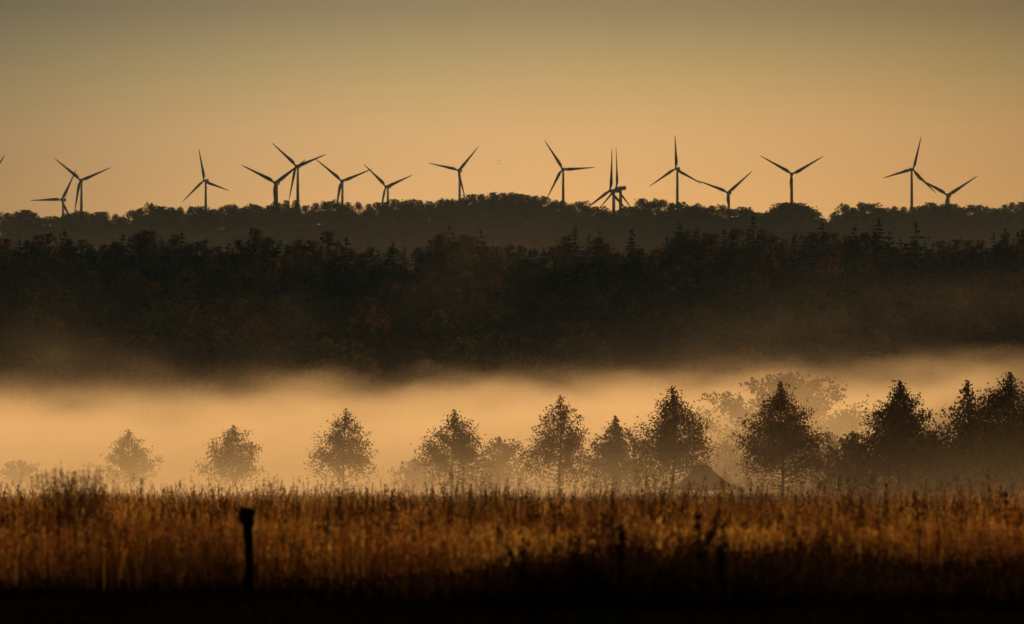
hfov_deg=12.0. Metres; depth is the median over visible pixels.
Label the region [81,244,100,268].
broadleaf tree
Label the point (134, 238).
broadleaf tree
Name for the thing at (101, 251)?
broadleaf tree
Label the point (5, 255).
broadleaf tree
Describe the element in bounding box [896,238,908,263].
conifer tree
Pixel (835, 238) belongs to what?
broadleaf tree
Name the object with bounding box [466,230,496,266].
conifer tree
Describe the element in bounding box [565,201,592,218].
ridge tree
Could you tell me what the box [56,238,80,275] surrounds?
broadleaf tree
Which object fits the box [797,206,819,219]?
ridge tree
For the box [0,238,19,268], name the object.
broadleaf tree
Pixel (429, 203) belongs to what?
ridge tree
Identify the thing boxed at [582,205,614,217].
ridge tree
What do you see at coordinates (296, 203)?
ridge tree
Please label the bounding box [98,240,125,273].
broadleaf tree
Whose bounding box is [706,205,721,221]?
ridge tree
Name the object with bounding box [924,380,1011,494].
young tree
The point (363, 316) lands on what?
broadleaf tree
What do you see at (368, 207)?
ridge tree
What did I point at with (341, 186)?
wind turbine
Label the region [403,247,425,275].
broadleaf tree
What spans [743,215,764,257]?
conifer tree
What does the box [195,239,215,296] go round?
conifer tree
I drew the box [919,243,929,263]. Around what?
conifer tree
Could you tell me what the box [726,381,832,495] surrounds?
young tree
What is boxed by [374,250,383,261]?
conifer tree
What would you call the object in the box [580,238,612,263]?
broadleaf tree
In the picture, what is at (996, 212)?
ridge tree
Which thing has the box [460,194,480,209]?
ridge tree
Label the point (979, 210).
ridge tree
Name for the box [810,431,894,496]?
bush
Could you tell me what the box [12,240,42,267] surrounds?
broadleaf tree
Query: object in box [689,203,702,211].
ridge tree
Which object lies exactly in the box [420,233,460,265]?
broadleaf tree
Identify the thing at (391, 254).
broadleaf tree
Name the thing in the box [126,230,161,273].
broadleaf tree
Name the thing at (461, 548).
tall grass
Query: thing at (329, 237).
broadleaf tree
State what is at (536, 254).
broadleaf tree
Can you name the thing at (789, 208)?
ridge tree
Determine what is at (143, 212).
ridge tree
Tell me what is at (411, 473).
bush
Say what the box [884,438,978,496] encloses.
bush
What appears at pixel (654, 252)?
broadleaf tree
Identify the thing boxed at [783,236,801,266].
conifer tree
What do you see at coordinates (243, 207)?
ridge tree
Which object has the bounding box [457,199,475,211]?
ridge tree
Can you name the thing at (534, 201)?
ridge tree
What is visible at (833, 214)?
ridge tree
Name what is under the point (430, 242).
broadleaf tree
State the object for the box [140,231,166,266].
broadleaf tree
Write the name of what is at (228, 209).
ridge tree
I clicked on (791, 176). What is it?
wind turbine
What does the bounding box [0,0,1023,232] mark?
sky
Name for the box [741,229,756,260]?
conifer tree
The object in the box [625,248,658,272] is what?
broadleaf tree
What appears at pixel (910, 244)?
conifer tree
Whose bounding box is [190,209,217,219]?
ridge tree
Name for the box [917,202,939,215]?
ridge tree
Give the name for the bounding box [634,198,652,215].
ridge tree
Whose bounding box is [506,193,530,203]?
ridge tree
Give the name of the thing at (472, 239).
broadleaf tree
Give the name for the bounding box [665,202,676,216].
ridge tree
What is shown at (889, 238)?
conifer tree
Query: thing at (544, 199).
ridge tree
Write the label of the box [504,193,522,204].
ridge tree
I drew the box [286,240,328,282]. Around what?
broadleaf tree
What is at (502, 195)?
ridge tree
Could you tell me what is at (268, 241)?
broadleaf tree
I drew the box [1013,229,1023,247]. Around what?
broadleaf tree
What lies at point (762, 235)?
broadleaf tree
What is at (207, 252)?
broadleaf tree
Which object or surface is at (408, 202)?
ridge tree
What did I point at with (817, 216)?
ridge tree
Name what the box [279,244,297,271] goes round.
broadleaf tree
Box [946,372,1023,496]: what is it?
young tree
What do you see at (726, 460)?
bush
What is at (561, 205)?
ridge tree
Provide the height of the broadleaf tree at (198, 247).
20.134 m
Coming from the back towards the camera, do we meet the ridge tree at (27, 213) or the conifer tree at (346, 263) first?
the ridge tree at (27, 213)
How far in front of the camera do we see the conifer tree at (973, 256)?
1521.50 m
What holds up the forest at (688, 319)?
on the ground at (188, 474)
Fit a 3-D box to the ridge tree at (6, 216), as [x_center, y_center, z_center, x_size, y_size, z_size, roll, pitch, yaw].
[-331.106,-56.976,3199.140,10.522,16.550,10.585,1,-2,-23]
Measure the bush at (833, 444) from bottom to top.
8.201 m
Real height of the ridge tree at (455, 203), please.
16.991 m
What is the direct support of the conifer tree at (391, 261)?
on the ground at (188, 474)
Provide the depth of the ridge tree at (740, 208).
3216.57 m
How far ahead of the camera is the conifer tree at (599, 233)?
1585.90 m
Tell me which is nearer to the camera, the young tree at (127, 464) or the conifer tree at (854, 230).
the young tree at (127, 464)
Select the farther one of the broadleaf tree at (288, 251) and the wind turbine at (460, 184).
the wind turbine at (460, 184)
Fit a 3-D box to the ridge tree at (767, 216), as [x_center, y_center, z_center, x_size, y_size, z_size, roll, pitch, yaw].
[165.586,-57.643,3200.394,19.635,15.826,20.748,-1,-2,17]
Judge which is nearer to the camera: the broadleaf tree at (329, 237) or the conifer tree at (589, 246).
the conifer tree at (589, 246)
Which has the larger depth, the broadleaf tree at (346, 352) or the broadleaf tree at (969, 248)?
the broadleaf tree at (969, 248)
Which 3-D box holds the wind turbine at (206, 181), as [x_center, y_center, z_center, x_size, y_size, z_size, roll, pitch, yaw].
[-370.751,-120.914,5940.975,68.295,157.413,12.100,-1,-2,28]
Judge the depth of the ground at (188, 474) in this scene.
71.80 m
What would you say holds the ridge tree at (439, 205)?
on the ground at (188, 474)
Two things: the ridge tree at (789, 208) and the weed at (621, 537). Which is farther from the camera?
the ridge tree at (789, 208)
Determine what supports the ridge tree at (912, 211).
on the ground at (188, 474)
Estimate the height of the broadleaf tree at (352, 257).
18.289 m
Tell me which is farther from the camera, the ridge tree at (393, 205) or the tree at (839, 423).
the ridge tree at (393, 205)
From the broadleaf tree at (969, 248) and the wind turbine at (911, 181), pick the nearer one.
the broadleaf tree at (969, 248)
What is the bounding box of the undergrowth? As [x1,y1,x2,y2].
[0,498,1023,604]
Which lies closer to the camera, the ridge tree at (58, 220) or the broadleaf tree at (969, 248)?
the broadleaf tree at (969, 248)
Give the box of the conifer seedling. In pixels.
[980,490,1023,569]
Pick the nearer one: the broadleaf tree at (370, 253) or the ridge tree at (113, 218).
the broadleaf tree at (370, 253)
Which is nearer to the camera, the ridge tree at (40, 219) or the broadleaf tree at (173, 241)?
the broadleaf tree at (173, 241)
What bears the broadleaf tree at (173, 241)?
on the ground at (188, 474)
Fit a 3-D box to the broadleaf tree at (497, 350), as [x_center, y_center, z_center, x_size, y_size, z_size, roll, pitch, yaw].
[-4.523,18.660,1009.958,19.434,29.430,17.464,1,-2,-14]
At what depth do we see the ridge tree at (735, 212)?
3196.05 m
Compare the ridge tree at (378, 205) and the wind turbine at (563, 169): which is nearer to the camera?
the ridge tree at (378, 205)
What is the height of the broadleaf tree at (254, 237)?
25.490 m
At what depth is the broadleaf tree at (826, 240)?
1585.90 m
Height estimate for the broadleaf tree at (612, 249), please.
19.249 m
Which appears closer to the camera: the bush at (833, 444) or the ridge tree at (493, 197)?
the bush at (833, 444)
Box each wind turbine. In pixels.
[30,171,75,216]
[54,158,110,212]
[182,151,228,209]
[242,160,304,204]
[272,143,325,205]
[316,159,372,224]
[365,165,411,203]
[429,146,478,199]
[544,140,594,208]
[589,152,624,210]
[599,153,630,209]
[650,139,701,202]
[697,171,751,208]
[761,156,822,210]
[884,138,935,206]
[916,176,976,212]
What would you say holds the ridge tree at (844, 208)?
on the ground at (188, 474)
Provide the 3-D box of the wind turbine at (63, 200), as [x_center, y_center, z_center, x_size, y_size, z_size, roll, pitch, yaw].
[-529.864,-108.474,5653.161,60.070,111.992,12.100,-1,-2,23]
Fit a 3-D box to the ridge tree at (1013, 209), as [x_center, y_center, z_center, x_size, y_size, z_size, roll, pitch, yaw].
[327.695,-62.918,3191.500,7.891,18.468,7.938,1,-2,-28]
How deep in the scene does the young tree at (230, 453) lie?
475.23 m
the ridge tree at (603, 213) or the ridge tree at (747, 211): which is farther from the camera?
the ridge tree at (747, 211)
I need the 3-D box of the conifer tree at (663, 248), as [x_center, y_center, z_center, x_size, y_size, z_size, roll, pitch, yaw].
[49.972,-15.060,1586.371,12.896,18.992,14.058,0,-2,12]
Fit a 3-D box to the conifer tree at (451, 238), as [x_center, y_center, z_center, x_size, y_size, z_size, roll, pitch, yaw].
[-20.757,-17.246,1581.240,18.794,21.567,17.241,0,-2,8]
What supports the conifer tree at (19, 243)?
on the ground at (188, 474)
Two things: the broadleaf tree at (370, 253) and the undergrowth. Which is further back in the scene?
the broadleaf tree at (370, 253)
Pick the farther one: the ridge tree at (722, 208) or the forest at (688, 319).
the ridge tree at (722, 208)
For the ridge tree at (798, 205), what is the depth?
3206.07 m
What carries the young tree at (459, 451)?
on the ground at (188, 474)
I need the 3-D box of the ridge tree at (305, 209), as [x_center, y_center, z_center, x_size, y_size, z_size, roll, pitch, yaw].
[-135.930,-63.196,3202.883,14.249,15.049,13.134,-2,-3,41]
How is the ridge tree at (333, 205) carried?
on the ground at (188, 474)
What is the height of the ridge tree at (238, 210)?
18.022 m
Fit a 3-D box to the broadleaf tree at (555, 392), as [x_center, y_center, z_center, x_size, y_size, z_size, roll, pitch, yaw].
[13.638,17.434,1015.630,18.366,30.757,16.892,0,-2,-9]
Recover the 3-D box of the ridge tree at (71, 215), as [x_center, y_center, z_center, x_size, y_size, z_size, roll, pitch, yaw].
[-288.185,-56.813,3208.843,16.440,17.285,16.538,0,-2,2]
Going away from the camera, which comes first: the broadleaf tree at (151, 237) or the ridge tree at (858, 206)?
the broadleaf tree at (151, 237)
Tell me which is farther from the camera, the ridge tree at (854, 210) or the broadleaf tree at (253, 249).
the ridge tree at (854, 210)
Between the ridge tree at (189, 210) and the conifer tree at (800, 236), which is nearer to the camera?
the conifer tree at (800, 236)
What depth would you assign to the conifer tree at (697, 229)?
1586.85 m
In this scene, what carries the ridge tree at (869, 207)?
on the ground at (188, 474)
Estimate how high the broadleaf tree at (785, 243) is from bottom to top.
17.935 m
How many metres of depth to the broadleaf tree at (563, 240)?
1593.85 m
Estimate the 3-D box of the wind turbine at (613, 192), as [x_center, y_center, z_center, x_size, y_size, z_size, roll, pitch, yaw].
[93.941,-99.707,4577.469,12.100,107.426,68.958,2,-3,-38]
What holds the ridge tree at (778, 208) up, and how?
on the ground at (188, 474)
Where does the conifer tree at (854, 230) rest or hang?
on the ground at (188, 474)
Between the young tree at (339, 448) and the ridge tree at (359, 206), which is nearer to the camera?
the young tree at (339, 448)
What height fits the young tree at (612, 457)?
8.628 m
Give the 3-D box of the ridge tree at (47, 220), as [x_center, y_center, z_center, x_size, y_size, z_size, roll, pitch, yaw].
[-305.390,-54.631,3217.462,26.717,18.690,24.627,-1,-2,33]
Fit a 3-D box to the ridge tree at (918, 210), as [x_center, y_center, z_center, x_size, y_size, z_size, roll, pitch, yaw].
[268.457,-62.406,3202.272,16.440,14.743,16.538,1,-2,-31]
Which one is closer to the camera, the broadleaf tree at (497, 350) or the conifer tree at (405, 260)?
the broadleaf tree at (497, 350)
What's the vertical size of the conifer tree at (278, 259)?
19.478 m
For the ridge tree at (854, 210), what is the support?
on the ground at (188, 474)
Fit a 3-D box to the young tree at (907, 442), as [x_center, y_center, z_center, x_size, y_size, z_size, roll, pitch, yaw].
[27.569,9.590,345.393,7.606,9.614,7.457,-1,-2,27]
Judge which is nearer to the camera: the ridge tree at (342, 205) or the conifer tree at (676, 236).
the conifer tree at (676, 236)
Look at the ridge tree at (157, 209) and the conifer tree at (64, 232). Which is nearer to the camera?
the conifer tree at (64, 232)
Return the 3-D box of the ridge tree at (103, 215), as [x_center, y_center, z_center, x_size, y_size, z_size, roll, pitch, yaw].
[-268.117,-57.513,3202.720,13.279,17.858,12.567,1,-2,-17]
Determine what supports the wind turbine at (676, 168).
on the ground at (188, 474)
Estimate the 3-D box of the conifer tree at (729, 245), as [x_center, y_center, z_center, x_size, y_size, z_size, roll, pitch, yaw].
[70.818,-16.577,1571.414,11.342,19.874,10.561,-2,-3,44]
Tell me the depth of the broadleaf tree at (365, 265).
1584.88 m
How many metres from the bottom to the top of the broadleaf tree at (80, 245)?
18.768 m
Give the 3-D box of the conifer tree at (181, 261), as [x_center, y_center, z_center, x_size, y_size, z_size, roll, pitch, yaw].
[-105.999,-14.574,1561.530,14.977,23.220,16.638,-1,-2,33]
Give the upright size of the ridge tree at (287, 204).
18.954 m
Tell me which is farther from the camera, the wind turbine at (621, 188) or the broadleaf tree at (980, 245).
the wind turbine at (621, 188)
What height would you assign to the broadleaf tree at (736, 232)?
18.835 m
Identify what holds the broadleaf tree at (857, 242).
on the ground at (188, 474)
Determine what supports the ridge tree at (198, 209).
on the ground at (188, 474)
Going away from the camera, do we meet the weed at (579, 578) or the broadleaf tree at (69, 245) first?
the weed at (579, 578)
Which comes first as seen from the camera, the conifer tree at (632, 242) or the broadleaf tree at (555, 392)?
the broadleaf tree at (555, 392)
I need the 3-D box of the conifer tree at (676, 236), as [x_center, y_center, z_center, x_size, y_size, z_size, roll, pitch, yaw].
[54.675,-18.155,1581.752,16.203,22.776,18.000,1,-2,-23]
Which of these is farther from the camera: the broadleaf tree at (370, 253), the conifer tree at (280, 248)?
the broadleaf tree at (370, 253)
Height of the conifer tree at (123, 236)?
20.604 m
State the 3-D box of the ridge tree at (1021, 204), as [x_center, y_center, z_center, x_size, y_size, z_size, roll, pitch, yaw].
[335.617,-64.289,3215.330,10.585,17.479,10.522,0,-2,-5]
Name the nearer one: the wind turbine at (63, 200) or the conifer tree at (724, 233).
the conifer tree at (724, 233)
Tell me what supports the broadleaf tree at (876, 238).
on the ground at (188, 474)
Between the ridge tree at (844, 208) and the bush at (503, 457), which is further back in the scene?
the ridge tree at (844, 208)
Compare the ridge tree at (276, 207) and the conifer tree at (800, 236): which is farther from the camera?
the ridge tree at (276, 207)
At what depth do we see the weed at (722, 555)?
69.89 m
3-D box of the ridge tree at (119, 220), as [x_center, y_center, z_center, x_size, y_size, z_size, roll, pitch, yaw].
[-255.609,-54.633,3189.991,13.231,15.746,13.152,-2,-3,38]
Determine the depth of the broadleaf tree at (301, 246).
1592.67 m
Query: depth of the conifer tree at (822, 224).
1586.76 m
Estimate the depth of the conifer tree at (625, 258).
1581.36 m
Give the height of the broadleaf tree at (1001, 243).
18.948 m
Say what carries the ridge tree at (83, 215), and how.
on the ground at (188, 474)
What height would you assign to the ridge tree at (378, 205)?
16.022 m
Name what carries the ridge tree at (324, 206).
on the ground at (188, 474)
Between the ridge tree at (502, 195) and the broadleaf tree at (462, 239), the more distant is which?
the ridge tree at (502, 195)
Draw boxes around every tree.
[0,213,13,230]
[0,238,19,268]
[0,240,14,272]
[10,211,30,222]
[10,238,24,266]
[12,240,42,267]
[13,209,39,227]
[26,235,49,259]
[36,216,56,226]
[36,217,47,231]
[36,233,65,266]
[44,217,67,227]
[56,230,69,278]
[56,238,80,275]
[63,210,101,230]
[66,213,85,223]
[73,239,99,269]
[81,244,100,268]
[93,429,164,495]
[94,244,109,267]
[96,211,113,223]
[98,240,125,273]
[109,213,119,224]
[111,233,128,279]
[112,217,130,228]
[122,209,142,228]
[122,233,140,257]
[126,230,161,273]
[136,207,145,220]
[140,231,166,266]
[143,206,176,220]
[144,202,156,214]
[155,234,194,270]
[171,231,192,276]
[184,205,210,221]
[185,206,195,222]
[189,241,215,270]
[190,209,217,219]
[190,425,264,494]
[194,246,219,273]
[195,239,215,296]
[201,246,232,271]
[214,207,225,221]
[216,204,240,225]
[225,239,253,272]
[231,205,240,219]
[237,228,269,265]
[240,203,263,220]
[240,206,252,216]
[240,243,263,272]
[245,240,277,272]
[250,206,262,219]
[255,236,286,266]
[256,205,275,220]
[262,247,295,287]
[263,201,286,216]
[273,239,288,269]
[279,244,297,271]
[281,200,290,210]
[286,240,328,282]
[288,239,308,265]
[291,200,300,210]
[297,338,383,432]
[297,408,383,494]
[298,205,312,217]
[307,231,348,276]
[310,202,321,219]
[316,201,332,222]
[318,199,340,215]
[325,202,356,216]
[336,236,356,282]
[337,249,360,275]
[341,302,394,353]
[344,202,352,213]
[349,253,371,275]
[351,201,364,215]
[356,247,379,269]
[364,203,373,211]
[366,202,388,216]
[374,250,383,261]
[378,246,408,272]
[381,199,405,220]
[382,240,401,281]
[402,246,413,269]
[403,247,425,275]
[405,198,422,213]
[410,409,494,495]
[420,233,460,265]
[422,239,435,268]
[423,201,433,216]
[427,199,451,218]
[437,227,462,258]
[440,198,465,215]
[447,234,482,281]
[448,331,533,454]
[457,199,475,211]
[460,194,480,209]
[460,236,490,260]
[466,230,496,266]
[476,194,487,211]
[484,192,502,207]
[488,192,519,203]
[497,244,522,279]
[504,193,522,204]
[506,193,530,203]
[506,245,534,272]
[512,395,600,495]
[525,248,545,265]
[527,196,542,210]
[532,196,554,215]
[535,322,620,447]
[537,247,549,291]
[541,246,557,268]
[547,236,574,265]
[548,199,578,220]
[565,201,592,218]
[569,225,585,263]
[578,233,594,260]
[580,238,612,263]
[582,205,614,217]
[589,232,613,258]
[597,209,611,226]
[601,242,618,265]
[609,210,622,219]
[615,206,646,219]
[618,243,631,266]
[619,386,719,497]
[621,229,639,274]
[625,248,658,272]
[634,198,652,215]
[642,201,660,215]
[645,248,661,275]
[648,198,676,214]
[649,237,669,274]
[655,231,691,258]
[663,222,686,268]
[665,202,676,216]
[674,201,688,209]
[685,371,887,497]
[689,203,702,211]
[690,232,725,261]
[692,228,699,249]
[695,206,716,217]
[705,233,727,265]
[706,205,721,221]
[715,204,731,219]
[718,228,728,264]
[719,208,749,228]
[719,228,755,258]
[722,230,740,261]
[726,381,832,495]
[733,206,752,218]
[739,207,755,224]
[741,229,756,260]
[741,229,773,256]
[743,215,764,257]
[746,212,768,223]
[752,248,787,296]
[758,213,777,223]
[759,234,791,264]
[765,202,796,218]
[776,238,794,267]
[779,202,799,213]
[782,233,806,270]
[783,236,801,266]
[791,202,809,214]
[792,233,811,259]
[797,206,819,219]
[798,232,827,267]
[805,255,847,298]
[807,209,825,222]
[811,232,841,269]
[812,221,831,252]
[826,233,843,254]
[828,211,838,228]
[833,203,849,228]
[833,235,862,265]
[838,380,958,497]
[841,236,870,273]
[847,207,857,213]
[847,227,857,261]
[855,202,868,215]
[856,202,885,218]
[859,232,880,257]
[860,232,890,263]
[869,207,899,219]
[872,218,890,256]
[879,231,903,270]
[892,206,899,225]
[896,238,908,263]
[896,239,930,263]
[898,222,943,274]
[900,206,907,217]
[907,207,916,217]
[910,206,928,217]
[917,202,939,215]
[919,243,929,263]
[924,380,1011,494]
[930,240,955,266]
[936,203,962,219]
[944,239,967,266]
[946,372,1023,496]
[956,240,985,265]
[961,205,978,223]
[961,247,989,294]
[972,205,986,218]
[972,240,992,266]
[981,233,997,281]
[982,208,1007,219]
[988,234,1017,266]
[1006,202,1016,213]
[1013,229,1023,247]
[1015,202,1023,214]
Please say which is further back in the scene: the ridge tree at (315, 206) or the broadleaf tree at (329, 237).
the ridge tree at (315, 206)
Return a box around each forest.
[0,198,1023,259]
[0,233,1023,485]
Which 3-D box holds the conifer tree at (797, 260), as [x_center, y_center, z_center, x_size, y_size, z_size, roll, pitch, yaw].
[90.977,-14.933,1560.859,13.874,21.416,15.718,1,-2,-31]
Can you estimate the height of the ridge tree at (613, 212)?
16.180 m
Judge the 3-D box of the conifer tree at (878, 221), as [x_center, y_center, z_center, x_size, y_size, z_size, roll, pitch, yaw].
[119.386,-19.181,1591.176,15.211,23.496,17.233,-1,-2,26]
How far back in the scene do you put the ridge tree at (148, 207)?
3210.99 m
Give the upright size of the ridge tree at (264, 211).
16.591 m
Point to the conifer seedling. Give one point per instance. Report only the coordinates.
(1005, 502)
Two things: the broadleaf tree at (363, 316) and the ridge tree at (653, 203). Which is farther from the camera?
the ridge tree at (653, 203)
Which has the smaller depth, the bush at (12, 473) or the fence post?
the fence post
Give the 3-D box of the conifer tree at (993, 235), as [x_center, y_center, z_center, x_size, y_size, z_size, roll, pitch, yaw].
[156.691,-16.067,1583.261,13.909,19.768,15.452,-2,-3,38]
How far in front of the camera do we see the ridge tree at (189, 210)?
3201.29 m
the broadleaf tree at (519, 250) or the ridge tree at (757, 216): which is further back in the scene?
the ridge tree at (757, 216)
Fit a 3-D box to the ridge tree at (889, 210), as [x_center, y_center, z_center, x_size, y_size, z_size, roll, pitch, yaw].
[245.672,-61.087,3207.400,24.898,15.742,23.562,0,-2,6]
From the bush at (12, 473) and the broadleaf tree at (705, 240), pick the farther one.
the broadleaf tree at (705, 240)
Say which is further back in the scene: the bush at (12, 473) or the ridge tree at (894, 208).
the ridge tree at (894, 208)
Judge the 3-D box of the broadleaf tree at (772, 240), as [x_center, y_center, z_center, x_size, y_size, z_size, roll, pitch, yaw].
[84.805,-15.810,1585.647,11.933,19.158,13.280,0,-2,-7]
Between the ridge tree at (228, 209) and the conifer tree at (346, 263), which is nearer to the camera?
the conifer tree at (346, 263)
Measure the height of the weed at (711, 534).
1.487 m
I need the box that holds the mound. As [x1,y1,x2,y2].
[669,464,744,494]
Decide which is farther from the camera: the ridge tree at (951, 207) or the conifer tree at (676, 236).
the ridge tree at (951, 207)
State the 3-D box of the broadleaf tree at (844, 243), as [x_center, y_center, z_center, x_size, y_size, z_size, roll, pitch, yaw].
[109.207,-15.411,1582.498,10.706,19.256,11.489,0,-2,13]
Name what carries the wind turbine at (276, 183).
on the ground at (188, 474)
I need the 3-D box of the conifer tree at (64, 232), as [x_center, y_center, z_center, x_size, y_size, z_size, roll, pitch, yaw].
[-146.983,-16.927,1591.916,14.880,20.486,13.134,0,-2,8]
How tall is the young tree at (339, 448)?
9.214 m
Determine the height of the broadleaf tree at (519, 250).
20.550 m
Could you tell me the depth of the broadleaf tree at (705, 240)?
1575.94 m
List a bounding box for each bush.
[0,459,50,493]
[387,458,450,497]
[459,436,551,495]
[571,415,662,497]
[688,440,771,496]
[789,431,854,496]
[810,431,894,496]
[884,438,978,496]
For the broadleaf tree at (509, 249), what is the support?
on the ground at (188, 474)
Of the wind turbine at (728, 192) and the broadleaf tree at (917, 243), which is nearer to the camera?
the broadleaf tree at (917, 243)
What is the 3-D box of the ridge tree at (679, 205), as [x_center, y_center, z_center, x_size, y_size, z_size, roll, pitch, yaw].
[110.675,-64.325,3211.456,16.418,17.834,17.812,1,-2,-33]
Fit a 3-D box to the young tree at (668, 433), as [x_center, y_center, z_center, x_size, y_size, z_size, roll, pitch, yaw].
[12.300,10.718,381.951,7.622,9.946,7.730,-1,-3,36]
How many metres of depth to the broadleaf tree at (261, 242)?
1596.84 m
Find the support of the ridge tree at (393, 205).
on the ground at (188, 474)
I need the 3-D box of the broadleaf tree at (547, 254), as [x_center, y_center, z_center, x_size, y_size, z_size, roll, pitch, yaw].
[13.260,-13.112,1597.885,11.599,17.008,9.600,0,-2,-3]
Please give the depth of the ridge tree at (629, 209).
3197.64 m
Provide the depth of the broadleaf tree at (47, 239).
1588.44 m
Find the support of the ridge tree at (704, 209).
on the ground at (188, 474)
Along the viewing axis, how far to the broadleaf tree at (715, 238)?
1600.17 m
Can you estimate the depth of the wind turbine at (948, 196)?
5197.33 m
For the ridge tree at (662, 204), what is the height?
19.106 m
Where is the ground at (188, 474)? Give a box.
[0,218,1023,623]
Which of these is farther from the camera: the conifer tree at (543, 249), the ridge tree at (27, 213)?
the ridge tree at (27, 213)
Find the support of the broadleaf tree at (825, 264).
on the ground at (188, 474)
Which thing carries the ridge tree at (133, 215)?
on the ground at (188, 474)
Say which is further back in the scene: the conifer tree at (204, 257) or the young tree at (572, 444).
the conifer tree at (204, 257)
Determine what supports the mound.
on the ground at (188, 474)
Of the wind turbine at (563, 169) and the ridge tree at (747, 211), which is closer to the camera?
the ridge tree at (747, 211)
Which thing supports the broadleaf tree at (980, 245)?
on the ground at (188, 474)
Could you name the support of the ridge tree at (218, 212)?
on the ground at (188, 474)
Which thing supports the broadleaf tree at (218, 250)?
on the ground at (188, 474)
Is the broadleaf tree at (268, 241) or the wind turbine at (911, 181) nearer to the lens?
the broadleaf tree at (268, 241)
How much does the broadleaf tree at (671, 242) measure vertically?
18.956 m
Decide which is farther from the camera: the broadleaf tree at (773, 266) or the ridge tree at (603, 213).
the ridge tree at (603, 213)
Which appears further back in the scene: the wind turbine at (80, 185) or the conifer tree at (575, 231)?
the wind turbine at (80, 185)
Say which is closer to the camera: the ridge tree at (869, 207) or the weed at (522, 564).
the weed at (522, 564)
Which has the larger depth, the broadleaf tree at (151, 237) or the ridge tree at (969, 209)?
the ridge tree at (969, 209)
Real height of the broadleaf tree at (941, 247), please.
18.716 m
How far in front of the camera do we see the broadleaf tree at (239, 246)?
1577.86 m
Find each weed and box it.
[493,522,529,604]
[569,530,587,605]
[612,523,628,605]
[692,509,722,611]
[714,522,730,597]
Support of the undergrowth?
on the ground at (188, 474)
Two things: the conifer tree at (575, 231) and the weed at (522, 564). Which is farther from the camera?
the conifer tree at (575, 231)
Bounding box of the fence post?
[236,506,255,595]
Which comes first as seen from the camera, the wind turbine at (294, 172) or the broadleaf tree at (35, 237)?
the broadleaf tree at (35, 237)
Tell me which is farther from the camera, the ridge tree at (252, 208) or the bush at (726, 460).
the ridge tree at (252, 208)
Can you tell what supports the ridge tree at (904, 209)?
on the ground at (188, 474)
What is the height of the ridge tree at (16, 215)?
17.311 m
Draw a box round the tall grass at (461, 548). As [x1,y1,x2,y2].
[0,468,1023,592]
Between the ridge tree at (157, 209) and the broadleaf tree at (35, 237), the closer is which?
the broadleaf tree at (35, 237)
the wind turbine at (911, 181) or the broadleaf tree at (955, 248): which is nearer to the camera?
the broadleaf tree at (955, 248)
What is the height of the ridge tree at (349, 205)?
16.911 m
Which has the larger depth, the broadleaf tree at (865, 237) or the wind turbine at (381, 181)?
the wind turbine at (381, 181)
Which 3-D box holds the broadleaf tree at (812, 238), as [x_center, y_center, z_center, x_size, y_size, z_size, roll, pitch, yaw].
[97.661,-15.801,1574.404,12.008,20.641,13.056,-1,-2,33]
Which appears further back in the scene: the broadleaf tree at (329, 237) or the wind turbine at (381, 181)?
the wind turbine at (381, 181)
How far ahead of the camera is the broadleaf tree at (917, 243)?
1599.14 m
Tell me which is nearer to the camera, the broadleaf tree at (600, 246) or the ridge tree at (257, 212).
the broadleaf tree at (600, 246)
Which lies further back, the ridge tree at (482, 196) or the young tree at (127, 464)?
the ridge tree at (482, 196)

